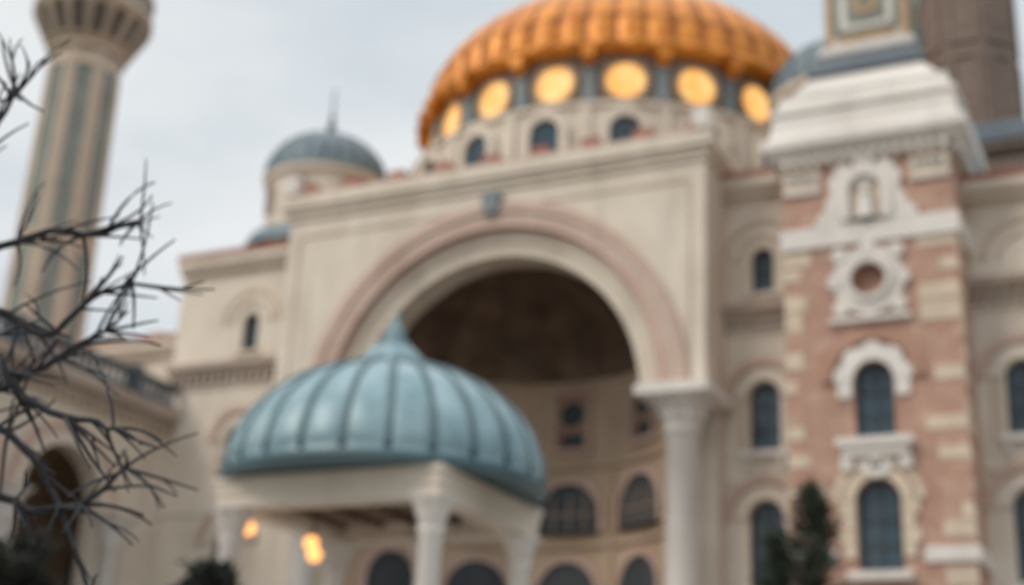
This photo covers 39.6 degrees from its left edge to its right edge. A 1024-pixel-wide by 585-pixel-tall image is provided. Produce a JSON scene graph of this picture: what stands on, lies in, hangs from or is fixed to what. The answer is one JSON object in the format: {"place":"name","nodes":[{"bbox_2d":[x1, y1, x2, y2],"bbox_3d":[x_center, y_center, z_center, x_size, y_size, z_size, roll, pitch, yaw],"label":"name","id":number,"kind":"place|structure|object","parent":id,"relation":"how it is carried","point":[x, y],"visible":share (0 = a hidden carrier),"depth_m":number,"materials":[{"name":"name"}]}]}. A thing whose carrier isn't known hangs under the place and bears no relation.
{"place":"outdoors","nodes":[
{"label":"outdoors","id":0,"kind":"place"},
{"bbox_2d":[0,0,1023,340],"label":"sky","id":1,"kind":"structure","parent":0,"point":[216,87],"materials":[{"name":"white"}]},
{"label":"ground","id":2,"kind":"structure","parent":0,"visible":0},
{"bbox_2d":[1,0,154,347],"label":"minaret","id":3,"kind":"object","parent":2,"relation":"on","point":[103,47],"visible":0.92,"depth_m":69.99,"materials":[{"name":"stone"}]},
{"bbox_2d":[0,0,1023,584],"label":"domed mosque","id":4,"kind":"structure","parent":2,"relation":"on","point":[564,236],"depth_m":49.02,"materials":[{"name":"white stone"}]},
{"bbox_2d":[267,176,343,209],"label":"small drum windows","id":5,"kind":"structure","parent":4,"relation":"in","point":[304,178],"depth_m":58.47,"materials":[{"name":"glass"}]},
{"bbox_2d":[366,397,656,584],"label":"apse windows","id":6,"kind":"structure","parent":4,"relation":"in","point":[389,567],"depth_m":49.26,"materials":[{"name":"glass"}]},
{"bbox_2d":[69,253,1023,584],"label":"window panes","id":7,"kind":"structure","parent":4,"relation":"in","point":[1016,377],"depth_m":42.56,"materials":[{"name":"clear glass"}]},
{"bbox_2d":[426,116,767,172],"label":"drum arched windows","id":8,"kind":"structure","parent":4,"relation":"in","point":[544,133],"depth_m":49.97,"materials":[{"name":"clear glass"}]},
{"bbox_2d":[431,63,769,145],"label":"lit round windows","id":9,"kind":"structure","parent":4,"relation":"in","point":[624,80],"depth_m":51.38,"materials":[{"name":"yellow glass"}]},
{"bbox_2d":[921,0,1023,171],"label":"minaret","id":10,"kind":"object","parent":2,"relation":"on","point":[971,47],"visible":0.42,"depth_m":55.21,"materials":[{"name":"brown brick"}]},
{"label":"paved plaza","id":11,"kind":"structure","parent":0,"visible":0},
{"bbox_2d":[0,525,64,584],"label":"leafy tree","id":12,"kind":"object","parent":11,"relation":"on","point":[17,567],"visible":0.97,"depth_m":19.23,"materials":[{"name":"green plant"}]},
{"bbox_2d":[0,35,214,584],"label":"bare tree","id":13,"kind":"object","parent":11,"relation":"on","point":[12,379],"visible":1,"depth_m":4.80,"materials":[{"name":"black plant"}]},
{"bbox_2d":[175,552,241,584],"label":"leafy tree","id":14,"kind":"object","parent":11,"relation":"on","point":[208,571],"visible":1,"depth_m":19.11,"materials":[{"name":"green plant"}]},
{"bbox_2d":[208,307,549,584],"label":"domed gazebo","id":15,"kind":"object","parent":11,"relation":"on","point":[393,437],"visible":1,"depth_m":23.45,"materials":[{"name":"teal metal"}]},
{"bbox_2d":[244,519,255,534],"bbox_3d":[-4.543,3.887,24.635,0.250,0.635,0.250,-7,-22,25],"label":"globe lamp","id":16,"kind":"object","parent":15,"relation":"hanging from","point":[251,527],"visible":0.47,"depth_m":24.48,"materials":[{"name":"yellow glass"}]},
{"bbox_2d":[304,508,318,550],"bbox_3d":[-3.367,3.902,24.082,0.250,0.935,0.250,-7,-22,25],"label":"globe lamp","id":17,"kind":"object","parent":15,"relation":"hanging from","point":[311,542],"visible":0.99,"depth_m":23.89,"materials":[{"name":"yellow glass"}]},
{"bbox_2d":[307,508,321,561],"bbox_3d":[-3.349,4.079,24.361,0.250,1.075,0.250,-7,-22,25],"label":"globe lamp","id":18,"kind":"object","parent":15,"relation":"hanging from","point":[315,555],"visible":0.66,"depth_m":24.14,"materials":[{"name":"yellow glass"}]},
{"bbox_2d":[747,524,799,584],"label":"conifer tree","id":19,"kind":"object","parent":11,"relation":"on","point":[776,553],"visible":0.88,"depth_m":25.09,"materials":[{"name":"green plant"}]},
{"bbox_2d":[774,477,852,584],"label":"conifer tree","id":20,"kind":"object","parent":11,"relation":"on","point":[816,555],"visible":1,"depth_m":24.52,"materials":[{"name":"green plant"}]},
{"bbox_2d":[760,0,992,584],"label":"brick bell tower","id":21,"kind":"structure","parent":11,"relation":"on","point":[870,151],"depth_m":40.21,"materials":[{"name":"brick"}]},
{"bbox_2d":[859,367,902,569],"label":"window panes","id":22,"kind":"structure","parent":21,"relation":"in","point":[890,497],"depth_m":38.67,"materials":[{"name":"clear glass"}]}
]}

